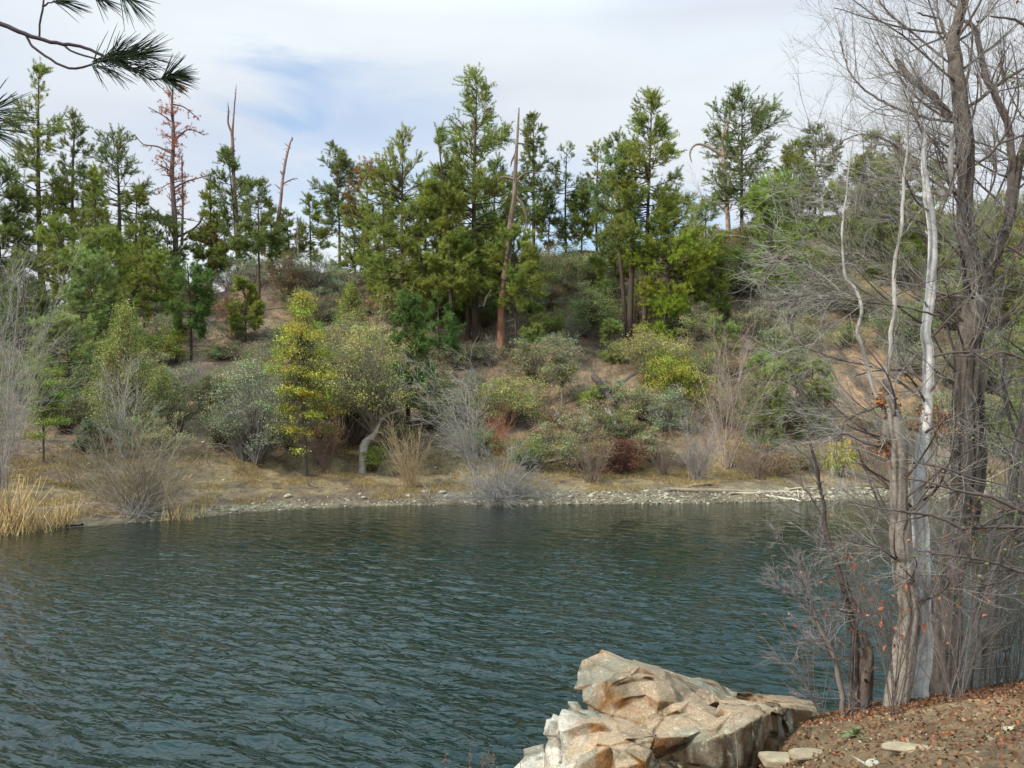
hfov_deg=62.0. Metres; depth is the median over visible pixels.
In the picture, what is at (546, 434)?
shrub
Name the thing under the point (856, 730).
mullein plant
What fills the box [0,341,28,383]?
shrub
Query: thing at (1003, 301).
shrub
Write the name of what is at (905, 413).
shrub
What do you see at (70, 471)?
bare shrub
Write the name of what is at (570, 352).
shrub
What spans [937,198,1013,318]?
pine tree
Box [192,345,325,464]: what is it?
shrub
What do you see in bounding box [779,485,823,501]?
brush pile
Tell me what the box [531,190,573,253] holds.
pine tree
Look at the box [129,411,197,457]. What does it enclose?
shrub
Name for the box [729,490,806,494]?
driftwood log
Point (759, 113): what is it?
pine tree
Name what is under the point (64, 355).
shrub
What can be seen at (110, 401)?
shrub
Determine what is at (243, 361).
shrub
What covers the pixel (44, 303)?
pine tree
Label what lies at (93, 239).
pine tree
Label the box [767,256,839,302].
shrub
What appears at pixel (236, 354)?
bare shrub
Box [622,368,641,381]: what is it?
fallen log
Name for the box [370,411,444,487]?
bare shrub
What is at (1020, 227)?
shrub
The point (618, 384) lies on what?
shrub
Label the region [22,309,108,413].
pine tree
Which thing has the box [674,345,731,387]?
shrub
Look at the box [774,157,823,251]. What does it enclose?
pine tree
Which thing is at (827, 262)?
shrub
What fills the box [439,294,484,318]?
shrub
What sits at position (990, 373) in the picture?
shrub
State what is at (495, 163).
pine tree
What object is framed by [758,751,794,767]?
flat stone
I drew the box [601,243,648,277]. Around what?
shrub
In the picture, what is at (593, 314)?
oak tree
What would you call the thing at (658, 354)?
shrub
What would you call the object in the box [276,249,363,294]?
shrub
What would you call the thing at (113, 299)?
pine tree
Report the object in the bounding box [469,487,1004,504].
beach gravel
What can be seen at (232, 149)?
dead tree
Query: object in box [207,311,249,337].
bare shrub
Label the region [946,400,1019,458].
shrub
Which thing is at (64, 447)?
hillside brush
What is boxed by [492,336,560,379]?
shrub
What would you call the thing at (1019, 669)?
bare shrub
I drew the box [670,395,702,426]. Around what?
bare shrub
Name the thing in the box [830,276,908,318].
shrub
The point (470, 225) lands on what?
pine tree
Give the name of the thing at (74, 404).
shrub
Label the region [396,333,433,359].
shrub
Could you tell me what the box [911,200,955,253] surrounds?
shrub
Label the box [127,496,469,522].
shore gravel
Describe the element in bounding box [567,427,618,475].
shrub
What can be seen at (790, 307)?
shrub
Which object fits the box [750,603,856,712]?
bare shrub
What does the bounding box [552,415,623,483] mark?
bare shrub
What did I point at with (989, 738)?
twig
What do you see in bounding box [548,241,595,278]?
shrub
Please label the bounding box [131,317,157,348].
shrub
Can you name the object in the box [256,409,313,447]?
shrub
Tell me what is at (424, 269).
pine tree
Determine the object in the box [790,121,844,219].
pine tree
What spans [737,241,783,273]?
shrub
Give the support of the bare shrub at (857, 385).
on the hillside at (278, 463)
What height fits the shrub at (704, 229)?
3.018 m
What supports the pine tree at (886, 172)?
on the hillside at (278, 463)
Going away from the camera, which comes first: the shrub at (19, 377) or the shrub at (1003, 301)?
the shrub at (19, 377)
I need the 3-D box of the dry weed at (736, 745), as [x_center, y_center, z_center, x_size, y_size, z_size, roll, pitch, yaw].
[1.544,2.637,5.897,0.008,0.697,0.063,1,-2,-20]
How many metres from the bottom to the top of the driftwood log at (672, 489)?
0.361 m
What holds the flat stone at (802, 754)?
on the bank
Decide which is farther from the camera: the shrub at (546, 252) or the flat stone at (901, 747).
the shrub at (546, 252)
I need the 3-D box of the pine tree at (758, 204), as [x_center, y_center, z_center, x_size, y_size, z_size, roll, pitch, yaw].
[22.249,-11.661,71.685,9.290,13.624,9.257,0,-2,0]
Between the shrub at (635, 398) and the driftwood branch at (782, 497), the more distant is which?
the shrub at (635, 398)
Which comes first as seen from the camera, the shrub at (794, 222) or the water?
the water
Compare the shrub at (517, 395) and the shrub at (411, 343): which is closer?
the shrub at (517, 395)
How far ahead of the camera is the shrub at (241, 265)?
86.05 m
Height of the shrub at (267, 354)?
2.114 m
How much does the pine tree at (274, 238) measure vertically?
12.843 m
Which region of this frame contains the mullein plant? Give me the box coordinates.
[840,725,867,738]
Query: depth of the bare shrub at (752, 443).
54.97 m
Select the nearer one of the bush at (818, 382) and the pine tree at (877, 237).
the bush at (818, 382)
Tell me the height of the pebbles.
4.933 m
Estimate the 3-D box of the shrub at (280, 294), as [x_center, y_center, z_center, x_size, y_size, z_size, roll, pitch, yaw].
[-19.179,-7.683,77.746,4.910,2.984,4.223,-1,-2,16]
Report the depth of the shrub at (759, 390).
59.45 m
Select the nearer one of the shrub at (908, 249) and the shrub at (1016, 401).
the shrub at (1016, 401)
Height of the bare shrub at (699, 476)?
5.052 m
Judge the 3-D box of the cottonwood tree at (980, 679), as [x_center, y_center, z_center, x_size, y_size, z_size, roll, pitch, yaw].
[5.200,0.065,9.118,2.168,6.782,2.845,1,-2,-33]
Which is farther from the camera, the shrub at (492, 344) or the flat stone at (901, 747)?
the shrub at (492, 344)
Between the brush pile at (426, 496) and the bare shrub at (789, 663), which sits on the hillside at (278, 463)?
the brush pile at (426, 496)
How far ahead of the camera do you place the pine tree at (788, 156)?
85.72 m
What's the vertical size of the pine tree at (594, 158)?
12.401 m
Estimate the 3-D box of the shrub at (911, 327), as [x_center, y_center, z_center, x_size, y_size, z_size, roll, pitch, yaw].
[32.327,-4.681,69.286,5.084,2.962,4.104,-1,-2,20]
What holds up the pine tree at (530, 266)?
on the hillside at (278, 463)
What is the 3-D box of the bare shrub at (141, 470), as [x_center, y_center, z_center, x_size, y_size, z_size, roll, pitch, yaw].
[-17.974,3.614,39.714,8.926,6.566,7.943,-1,-2,22]
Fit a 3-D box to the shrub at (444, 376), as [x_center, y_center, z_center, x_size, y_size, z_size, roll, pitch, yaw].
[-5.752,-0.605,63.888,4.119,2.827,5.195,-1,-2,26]
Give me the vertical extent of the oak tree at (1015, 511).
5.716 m
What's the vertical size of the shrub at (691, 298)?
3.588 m
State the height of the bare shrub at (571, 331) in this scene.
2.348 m
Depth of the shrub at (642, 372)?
63.16 m
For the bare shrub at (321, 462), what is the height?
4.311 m
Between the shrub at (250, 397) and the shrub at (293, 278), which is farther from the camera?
the shrub at (293, 278)
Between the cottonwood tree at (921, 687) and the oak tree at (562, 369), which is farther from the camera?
the oak tree at (562, 369)
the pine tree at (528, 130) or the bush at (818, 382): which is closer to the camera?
the bush at (818, 382)
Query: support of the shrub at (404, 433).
on the hillside at (278, 463)
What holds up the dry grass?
on the hillside at (278, 463)
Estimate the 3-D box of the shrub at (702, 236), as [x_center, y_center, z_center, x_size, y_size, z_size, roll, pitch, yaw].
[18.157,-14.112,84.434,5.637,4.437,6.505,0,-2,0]
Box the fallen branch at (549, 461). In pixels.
[533,458,560,465]
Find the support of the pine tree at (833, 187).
on the hillside at (278, 463)
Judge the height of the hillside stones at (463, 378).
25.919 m
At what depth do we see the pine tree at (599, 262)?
77.10 m
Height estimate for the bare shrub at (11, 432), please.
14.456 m
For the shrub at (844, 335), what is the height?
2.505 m
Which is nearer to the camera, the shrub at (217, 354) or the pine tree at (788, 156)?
the shrub at (217, 354)
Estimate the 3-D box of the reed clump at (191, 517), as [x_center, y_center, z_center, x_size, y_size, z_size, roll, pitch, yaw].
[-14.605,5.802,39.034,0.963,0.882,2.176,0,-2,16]
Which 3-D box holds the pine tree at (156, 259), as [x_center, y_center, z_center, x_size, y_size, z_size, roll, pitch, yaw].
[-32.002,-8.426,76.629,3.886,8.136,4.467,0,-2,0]
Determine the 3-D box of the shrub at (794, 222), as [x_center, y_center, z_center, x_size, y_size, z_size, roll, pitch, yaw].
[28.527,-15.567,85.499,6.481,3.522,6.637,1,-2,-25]
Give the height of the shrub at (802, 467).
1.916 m
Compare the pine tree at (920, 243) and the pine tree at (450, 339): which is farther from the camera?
the pine tree at (920, 243)
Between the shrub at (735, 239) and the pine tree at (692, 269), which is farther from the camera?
the shrub at (735, 239)
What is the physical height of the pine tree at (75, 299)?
10.794 m
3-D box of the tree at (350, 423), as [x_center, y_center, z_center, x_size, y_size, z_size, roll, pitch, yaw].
[-10.060,-0.925,54.947,7.370,9.849,7.478,1,-2,-31]
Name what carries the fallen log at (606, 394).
on the hillside at (278, 463)
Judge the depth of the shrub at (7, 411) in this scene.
50.89 m
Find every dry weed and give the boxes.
[442,740,481,767]
[481,750,497,767]
[732,713,737,767]
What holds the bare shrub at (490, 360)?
on the hillside at (278, 463)
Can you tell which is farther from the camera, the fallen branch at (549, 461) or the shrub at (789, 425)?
the shrub at (789, 425)
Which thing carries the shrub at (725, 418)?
on the hillside at (278, 463)
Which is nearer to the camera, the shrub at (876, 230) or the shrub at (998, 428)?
the shrub at (998, 428)
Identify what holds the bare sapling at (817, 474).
on the bank
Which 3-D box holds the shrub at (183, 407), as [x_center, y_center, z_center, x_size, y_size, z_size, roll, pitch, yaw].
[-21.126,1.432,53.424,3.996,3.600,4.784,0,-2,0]
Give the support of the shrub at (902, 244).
on the hillside at (278, 463)
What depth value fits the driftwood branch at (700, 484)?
48.84 m
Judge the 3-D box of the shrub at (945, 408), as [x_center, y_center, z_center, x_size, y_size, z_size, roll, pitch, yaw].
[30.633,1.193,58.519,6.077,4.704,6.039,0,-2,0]
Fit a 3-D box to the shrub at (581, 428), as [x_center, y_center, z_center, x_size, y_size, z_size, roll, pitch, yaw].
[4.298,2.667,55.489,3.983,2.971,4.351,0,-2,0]
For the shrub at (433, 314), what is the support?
on the hillside at (278, 463)
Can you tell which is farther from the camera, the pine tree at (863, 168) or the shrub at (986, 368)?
the pine tree at (863, 168)
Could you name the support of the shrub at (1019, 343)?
on the hillside at (278, 463)
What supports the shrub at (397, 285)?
on the hillside at (278, 463)
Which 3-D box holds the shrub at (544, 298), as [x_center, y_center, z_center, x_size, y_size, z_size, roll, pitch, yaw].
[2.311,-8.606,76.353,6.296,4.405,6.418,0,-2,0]
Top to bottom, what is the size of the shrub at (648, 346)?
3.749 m
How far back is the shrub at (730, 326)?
64.97 m
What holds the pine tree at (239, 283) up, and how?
on the hillside at (278, 463)
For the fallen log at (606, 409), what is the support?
on the hillside at (278, 463)
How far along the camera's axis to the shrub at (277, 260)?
84.53 m
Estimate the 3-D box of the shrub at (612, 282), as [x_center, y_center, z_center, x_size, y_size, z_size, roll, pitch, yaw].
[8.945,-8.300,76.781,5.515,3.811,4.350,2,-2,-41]
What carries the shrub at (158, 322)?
on the hillside at (278, 463)
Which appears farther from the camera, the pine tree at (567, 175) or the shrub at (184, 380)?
the pine tree at (567, 175)
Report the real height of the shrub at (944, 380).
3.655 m
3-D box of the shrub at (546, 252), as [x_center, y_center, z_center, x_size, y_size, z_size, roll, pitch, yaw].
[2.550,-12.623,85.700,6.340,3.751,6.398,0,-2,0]
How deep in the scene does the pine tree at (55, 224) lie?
70.90 m
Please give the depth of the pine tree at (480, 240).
74.03 m
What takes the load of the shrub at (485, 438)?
on the hillside at (278, 463)
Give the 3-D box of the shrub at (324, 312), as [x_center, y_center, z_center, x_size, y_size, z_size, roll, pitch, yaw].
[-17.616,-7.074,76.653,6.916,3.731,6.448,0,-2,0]
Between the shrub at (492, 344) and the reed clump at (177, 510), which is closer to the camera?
the reed clump at (177, 510)
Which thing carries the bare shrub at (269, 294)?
on the hillside at (278, 463)
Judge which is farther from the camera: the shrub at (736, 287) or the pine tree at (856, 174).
the pine tree at (856, 174)
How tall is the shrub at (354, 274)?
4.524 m
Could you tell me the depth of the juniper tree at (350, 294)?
71.63 m
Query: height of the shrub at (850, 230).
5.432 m
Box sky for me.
[0,0,1023,314]
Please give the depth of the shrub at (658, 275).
77.78 m
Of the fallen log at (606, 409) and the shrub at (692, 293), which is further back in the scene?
the shrub at (692, 293)
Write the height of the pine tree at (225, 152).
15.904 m
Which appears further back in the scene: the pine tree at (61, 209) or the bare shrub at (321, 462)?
the pine tree at (61, 209)
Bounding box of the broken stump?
[843,630,875,710]
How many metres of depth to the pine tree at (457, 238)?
67.20 m
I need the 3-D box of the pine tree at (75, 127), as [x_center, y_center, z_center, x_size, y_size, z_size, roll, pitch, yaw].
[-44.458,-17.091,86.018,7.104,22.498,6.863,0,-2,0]
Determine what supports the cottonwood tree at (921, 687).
on the bank
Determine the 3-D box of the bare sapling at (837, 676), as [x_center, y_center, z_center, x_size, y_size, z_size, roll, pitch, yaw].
[2.693,2.259,7.745,1.038,2.131,0.799,0,-2,0]
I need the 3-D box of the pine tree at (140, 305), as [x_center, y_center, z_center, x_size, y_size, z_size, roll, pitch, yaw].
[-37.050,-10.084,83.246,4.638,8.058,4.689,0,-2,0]
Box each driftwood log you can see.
[668,487,778,492]
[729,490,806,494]
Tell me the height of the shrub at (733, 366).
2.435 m
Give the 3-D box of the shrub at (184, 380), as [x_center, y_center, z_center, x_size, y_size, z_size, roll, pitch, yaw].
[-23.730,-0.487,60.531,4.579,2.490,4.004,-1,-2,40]
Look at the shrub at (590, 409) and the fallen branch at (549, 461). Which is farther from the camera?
the shrub at (590, 409)
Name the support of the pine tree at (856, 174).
on the hillside at (278, 463)
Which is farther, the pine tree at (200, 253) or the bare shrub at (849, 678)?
the pine tree at (200, 253)
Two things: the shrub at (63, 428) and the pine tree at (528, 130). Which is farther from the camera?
the pine tree at (528, 130)
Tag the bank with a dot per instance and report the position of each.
(862, 754)
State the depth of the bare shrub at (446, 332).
70.71 m
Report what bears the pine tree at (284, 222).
on the hillside at (278, 463)
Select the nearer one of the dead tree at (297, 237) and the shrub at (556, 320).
the shrub at (556, 320)
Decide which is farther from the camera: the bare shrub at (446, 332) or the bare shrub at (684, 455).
the bare shrub at (446, 332)
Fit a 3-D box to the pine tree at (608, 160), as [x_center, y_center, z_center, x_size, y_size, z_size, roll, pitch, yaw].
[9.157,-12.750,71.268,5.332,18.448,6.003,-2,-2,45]
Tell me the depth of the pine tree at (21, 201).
79.64 m
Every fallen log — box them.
[66,523,83,526]
[568,332,586,337]
[591,374,616,405]
[604,408,620,429]
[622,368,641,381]
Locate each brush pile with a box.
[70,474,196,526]
[399,476,454,505]
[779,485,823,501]
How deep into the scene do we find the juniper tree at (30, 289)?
76.43 m
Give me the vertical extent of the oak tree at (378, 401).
11.417 m
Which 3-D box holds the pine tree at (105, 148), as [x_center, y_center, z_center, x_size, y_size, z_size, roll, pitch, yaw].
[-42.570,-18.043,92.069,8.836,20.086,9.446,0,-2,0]
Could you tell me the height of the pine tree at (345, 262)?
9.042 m
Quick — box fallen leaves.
[756,679,1023,767]
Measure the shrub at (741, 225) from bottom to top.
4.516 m
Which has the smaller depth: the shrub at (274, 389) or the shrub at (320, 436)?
the shrub at (320, 436)
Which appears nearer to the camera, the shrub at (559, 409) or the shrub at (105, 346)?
the shrub at (559, 409)
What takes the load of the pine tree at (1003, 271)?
on the hillside at (278, 463)
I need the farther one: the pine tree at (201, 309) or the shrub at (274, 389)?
the pine tree at (201, 309)
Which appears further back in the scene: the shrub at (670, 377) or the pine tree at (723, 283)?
the pine tree at (723, 283)
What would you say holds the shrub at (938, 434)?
on the hillside at (278, 463)
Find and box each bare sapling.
[756,518,875,714]
[763,347,866,708]
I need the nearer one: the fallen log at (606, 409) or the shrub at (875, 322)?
the fallen log at (606, 409)
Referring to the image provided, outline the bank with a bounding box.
[762,686,1023,767]
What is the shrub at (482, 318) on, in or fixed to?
on the hillside at (278, 463)
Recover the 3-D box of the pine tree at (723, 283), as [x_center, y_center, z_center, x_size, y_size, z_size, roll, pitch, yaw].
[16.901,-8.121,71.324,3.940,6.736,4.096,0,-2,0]
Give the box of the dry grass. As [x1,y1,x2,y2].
[0,417,1007,520]
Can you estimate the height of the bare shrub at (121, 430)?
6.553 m
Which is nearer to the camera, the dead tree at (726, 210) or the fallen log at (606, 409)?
the fallen log at (606, 409)
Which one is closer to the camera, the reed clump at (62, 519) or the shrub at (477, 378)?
the reed clump at (62, 519)
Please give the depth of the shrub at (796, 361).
64.69 m
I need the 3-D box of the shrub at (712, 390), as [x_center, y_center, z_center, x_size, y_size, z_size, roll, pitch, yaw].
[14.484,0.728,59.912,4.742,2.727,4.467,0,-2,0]
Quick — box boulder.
[514,650,817,767]
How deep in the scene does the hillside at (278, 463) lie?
55.37 m
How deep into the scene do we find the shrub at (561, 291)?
76.44 m
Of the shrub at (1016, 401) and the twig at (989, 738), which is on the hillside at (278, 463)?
the shrub at (1016, 401)
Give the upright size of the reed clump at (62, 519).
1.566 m
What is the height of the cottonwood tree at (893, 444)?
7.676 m
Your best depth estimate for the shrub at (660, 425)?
56.72 m
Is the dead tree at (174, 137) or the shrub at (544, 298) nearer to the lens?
the shrub at (544, 298)
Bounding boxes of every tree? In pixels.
[0,0,199,158]
[0,57,79,290]
[0,157,37,347]
[0,181,47,328]
[0,247,53,364]
[0,255,54,358]
[12,353,77,462]
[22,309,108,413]
[25,163,79,312]
[27,212,89,356]
[41,239,146,378]
[44,106,100,264]
[69,160,123,293]
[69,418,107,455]
[75,224,137,335]
[76,122,165,269]
[77,298,173,430]
[85,269,146,350]
[111,243,152,317]
[113,222,178,327]
[116,182,164,298]
[131,246,180,330]
[134,83,214,254]
[139,357,183,411]
[143,212,197,286]
[157,255,217,360]
[186,180,234,288]
[189,218,229,283]
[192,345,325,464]
[201,144,265,279]
[221,273,266,340]
[226,176,287,312]
[227,85,240,263]
[250,201,291,276]
[255,288,341,402]
[263,289,349,475]
[271,207,313,265]
[275,137,297,226]
[291,291,438,472]
[292,191,337,266]
[297,219,301,256]
[299,298,408,446]
[306,140,363,264]
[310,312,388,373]
[326,279,373,336]
[329,202,371,286]
[339,155,387,297]
[352,122,447,348]
[353,183,414,310]
[376,288,438,431]
[397,237,490,323]
[398,181,458,322]
[406,62,544,342]
[412,121,485,365]
[421,154,483,299]
[425,289,466,364]
[456,209,519,318]
[476,151,518,298]
[476,218,556,356]
[496,108,537,355]
[510,109,563,246]
[511,297,550,357]
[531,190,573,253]
[534,330,585,405]
[543,140,591,250]
[562,280,624,340]
[563,176,598,250]
[572,137,608,251]
[585,124,644,337]
[587,178,628,257]
[587,229,637,298]
[595,318,626,363]
[599,85,692,339]
[618,184,722,343]
[665,0,1023,706]
[676,194,737,284]
[689,120,730,231]
[691,248,735,319]
[699,80,792,228]
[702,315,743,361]
[723,168,830,323]
[732,189,784,272]
[754,0,1023,694]
[763,138,826,230]
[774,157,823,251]
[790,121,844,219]
[791,4,1023,700]
[812,179,856,252]
[820,154,878,220]
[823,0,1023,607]
[845,126,900,230]
[849,179,908,286]
[852,95,1023,688]
[873,133,920,238]
[901,154,958,278]
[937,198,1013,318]
[955,190,1023,337]
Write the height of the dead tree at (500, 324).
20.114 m
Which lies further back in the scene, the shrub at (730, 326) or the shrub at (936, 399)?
the shrub at (730, 326)
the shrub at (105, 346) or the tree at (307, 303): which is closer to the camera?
the tree at (307, 303)
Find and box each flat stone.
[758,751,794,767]
[788,747,823,761]
[851,755,879,766]
[866,741,927,753]
[998,725,1015,730]
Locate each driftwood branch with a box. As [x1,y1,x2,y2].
[672,482,710,487]
[765,494,800,501]
[784,486,823,490]
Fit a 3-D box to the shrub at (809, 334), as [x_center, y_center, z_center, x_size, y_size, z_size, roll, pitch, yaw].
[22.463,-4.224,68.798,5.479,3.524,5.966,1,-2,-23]
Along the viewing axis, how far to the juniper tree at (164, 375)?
56.24 m
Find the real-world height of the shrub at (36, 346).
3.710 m
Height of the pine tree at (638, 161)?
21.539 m
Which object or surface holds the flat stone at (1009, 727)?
on the bank
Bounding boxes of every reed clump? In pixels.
[0,473,58,537]
[25,505,57,531]
[36,490,87,532]
[160,490,188,522]
[173,502,205,521]
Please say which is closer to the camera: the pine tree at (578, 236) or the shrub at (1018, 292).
the shrub at (1018, 292)
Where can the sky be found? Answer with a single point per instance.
(315, 73)
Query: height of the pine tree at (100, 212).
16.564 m
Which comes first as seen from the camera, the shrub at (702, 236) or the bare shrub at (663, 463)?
the bare shrub at (663, 463)
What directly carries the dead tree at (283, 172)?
on the hillside at (278, 463)
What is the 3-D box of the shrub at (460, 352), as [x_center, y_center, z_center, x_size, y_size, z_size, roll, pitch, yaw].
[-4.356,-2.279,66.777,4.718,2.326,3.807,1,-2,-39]
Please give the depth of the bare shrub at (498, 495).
45.31 m
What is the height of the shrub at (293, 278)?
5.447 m
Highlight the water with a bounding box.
[0,498,1023,767]
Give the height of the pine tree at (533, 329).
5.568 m
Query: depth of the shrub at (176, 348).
66.31 m
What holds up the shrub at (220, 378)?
on the hillside at (278, 463)
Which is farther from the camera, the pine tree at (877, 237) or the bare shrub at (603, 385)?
the pine tree at (877, 237)
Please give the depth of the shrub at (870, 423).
58.01 m
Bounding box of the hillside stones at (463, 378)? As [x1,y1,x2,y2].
[17,214,1021,483]
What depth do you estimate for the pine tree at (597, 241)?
87.64 m
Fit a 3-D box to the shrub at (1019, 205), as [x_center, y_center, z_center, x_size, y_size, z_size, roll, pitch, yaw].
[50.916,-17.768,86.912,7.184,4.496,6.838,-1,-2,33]
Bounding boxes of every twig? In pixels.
[932,729,950,750]
[973,732,994,739]
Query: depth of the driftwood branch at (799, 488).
48.81 m
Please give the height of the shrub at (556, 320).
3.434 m
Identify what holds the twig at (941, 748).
on the bank
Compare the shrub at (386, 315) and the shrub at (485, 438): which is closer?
the shrub at (485, 438)
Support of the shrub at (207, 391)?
on the hillside at (278, 463)
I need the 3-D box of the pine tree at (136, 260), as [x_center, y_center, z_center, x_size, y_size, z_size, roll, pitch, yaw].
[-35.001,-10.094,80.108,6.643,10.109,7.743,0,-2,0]
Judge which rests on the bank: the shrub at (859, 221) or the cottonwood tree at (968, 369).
the cottonwood tree at (968, 369)
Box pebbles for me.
[758,694,1023,767]
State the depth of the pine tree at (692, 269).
68.91 m
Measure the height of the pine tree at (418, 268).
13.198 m
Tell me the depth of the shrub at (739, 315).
69.21 m
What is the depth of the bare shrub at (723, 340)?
64.66 m
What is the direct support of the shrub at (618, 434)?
on the hillside at (278, 463)
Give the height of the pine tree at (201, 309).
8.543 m
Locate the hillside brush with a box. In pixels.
[0,205,1023,476]
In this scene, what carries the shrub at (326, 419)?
on the hillside at (278, 463)
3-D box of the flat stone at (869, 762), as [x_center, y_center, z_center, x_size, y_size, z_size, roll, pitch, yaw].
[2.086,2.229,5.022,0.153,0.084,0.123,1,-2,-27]
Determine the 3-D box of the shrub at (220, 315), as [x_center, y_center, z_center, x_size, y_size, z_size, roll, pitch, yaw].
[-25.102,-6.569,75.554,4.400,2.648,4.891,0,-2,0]
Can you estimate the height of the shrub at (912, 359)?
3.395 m
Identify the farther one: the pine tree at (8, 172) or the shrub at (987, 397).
the pine tree at (8, 172)
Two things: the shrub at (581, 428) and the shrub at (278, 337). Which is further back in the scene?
the shrub at (278, 337)
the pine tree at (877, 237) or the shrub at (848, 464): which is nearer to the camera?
the shrub at (848, 464)
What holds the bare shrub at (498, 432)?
on the hillside at (278, 463)
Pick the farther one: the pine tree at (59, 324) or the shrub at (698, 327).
the shrub at (698, 327)
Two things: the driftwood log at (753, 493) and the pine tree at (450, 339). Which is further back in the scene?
the pine tree at (450, 339)
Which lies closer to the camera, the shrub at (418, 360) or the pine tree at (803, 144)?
the shrub at (418, 360)
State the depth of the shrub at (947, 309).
70.11 m
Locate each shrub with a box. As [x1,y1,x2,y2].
[0,214,121,490]
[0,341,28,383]
[0,350,48,401]
[0,378,23,436]
[20,426,118,488]
[21,328,81,361]
[29,375,103,434]
[38,391,236,519]
[45,336,87,380]
[48,389,105,423]
[67,414,124,442]
[70,345,117,391]
[77,331,148,351]
[79,348,168,458]
[95,378,156,427]
[103,408,175,450]
[116,347,174,392]
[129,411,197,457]
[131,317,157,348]
[131,378,207,435]
[136,323,195,364]
[144,301,213,341]
[151,360,215,393]
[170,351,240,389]
[180,280,233,311]
[183,370,234,412]
[187,395,252,447]
[195,368,239,401]
[198,337,246,360]
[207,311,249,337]
[209,295,249,323]
[211,251,278,285]
[211,265,250,290]
[211,320,256,339]
[215,283,241,300]
[216,351,273,390]
[225,346,245,360]
[225,382,286,420]
[230,340,291,366]
[247,247,319,301]
[251,249,306,282]
[256,373,286,406]
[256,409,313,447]
[257,283,275,299]
[263,364,296,391]
[266,321,291,349]
[270,285,326,310]
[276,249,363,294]
[283,286,347,323]
[290,412,360,471]
[292,418,346,453]
[296,403,321,431]
[300,386,335,421]
[316,265,369,299]
[351,251,397,283]
[356,291,387,315]
[357,444,390,472]
[363,290,401,319]
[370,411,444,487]
[374,421,419,455]
[375,277,410,291]
[381,400,405,425]
[381,438,412,464]
[393,331,512,487]
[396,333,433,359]
[401,347,446,370]
[403,379,460,430]
[411,357,456,392]
[418,304,443,321]
[431,323,470,337]
[432,341,480,369]
[435,439,580,509]
[438,378,487,424]
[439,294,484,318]
[440,369,491,403]
[449,424,508,455]
[458,372,551,424]
[460,338,509,360]
[470,303,497,327]
[470,367,505,403]
[470,400,516,455]
[473,334,507,366]
[489,437,524,461]
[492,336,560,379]
[503,433,557,471]
[509,264,570,308]
[517,244,559,266]
[519,239,593,292]
[524,421,575,455]
[527,403,582,434]
[532,279,572,308]
[534,306,571,341]
[535,331,590,365]
[546,429,602,474]
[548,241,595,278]
[550,403,607,445]
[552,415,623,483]
[559,318,585,341]
[564,243,619,286]
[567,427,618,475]
[576,384,603,403]
[577,395,633,424]
[589,268,635,309]
[589,435,654,473]
[590,408,630,442]
[594,372,622,397]
[600,325,702,369]
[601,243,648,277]
[601,378,631,400]
[601,407,648,436]
[606,383,678,421]
[611,282,662,323]
[628,352,673,383]
[628,427,676,463]
[632,382,700,431]
[634,249,687,293]
[638,351,720,403]
[640,432,690,475]
[641,346,689,384]
[650,282,702,323]
[655,245,726,294]
[664,402,732,480]
[668,300,724,340]
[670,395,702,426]
[671,442,697,464]
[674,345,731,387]
[675,219,725,246]
[677,222,721,237]
[679,237,746,276]
[686,297,805,467]
[692,376,741,413]
[698,385,761,427]
[700,225,740,258]
[700,311,756,358]
[704,242,774,295]
[707,349,766,376]
[719,429,784,479]
[725,298,790,340]
[727,218,781,244]
[728,441,805,475]
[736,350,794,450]
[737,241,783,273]
[739,417,793,458]
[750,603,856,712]
[752,403,799,434]
[755,276,822,327]
[755,381,774,408]
[756,326,809,360]
[760,311,833,352]
[761,209,818,243]
[765,342,840,368]
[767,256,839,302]
[777,515,916,709]
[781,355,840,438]
[782,443,825,471]
[796,226,854,278]
[799,330,1023,684]
[805,387,844,412]
[807,206,888,261]
[813,267,865,309]
[815,433,859,477]
[817,319,874,348]
[821,497,1000,714]
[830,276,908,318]
[830,505,1023,698]
[834,209,889,238]
[847,368,878,390]
[847,421,915,481]
[847,430,881,463]
[851,211,895,251]
[852,397,920,431]
[855,302,913,326]
[858,300,943,352]
[862,177,916,224]
[863,237,926,287]
[870,406,930,446]
[873,335,940,374]
[879,228,926,261]
[879,309,940,342]
[900,270,1001,327]
[902,339,954,385]
[905,303,939,316]
[910,382,997,433]
[910,425,950,483]
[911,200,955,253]
[912,423,950,445]
[914,389,951,413]
[930,440,1023,681]
[938,275,961,290]
[941,356,998,377]
[946,324,1023,393]
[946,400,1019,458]
[955,294,1015,327]
[984,390,1016,417]
[988,371,1023,426]
[991,266,1023,319]
[993,190,1023,227]
[997,298,1023,351]
[1007,217,1023,257]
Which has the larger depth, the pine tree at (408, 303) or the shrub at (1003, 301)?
the shrub at (1003, 301)
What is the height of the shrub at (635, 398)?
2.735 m
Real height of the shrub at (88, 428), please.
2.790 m
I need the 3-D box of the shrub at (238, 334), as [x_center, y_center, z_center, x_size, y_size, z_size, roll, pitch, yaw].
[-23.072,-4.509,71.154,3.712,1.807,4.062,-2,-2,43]
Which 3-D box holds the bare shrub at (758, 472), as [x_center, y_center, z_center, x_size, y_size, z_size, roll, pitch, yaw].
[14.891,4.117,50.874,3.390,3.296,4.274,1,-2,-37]
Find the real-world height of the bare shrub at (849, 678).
1.952 m
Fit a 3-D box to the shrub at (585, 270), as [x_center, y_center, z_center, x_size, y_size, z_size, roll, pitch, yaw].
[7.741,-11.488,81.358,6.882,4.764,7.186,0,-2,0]
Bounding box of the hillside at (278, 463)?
[0,203,1023,533]
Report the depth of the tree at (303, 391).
49.25 m
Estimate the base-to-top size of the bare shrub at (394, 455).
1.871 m
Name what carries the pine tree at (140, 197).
on the hillside at (278, 463)

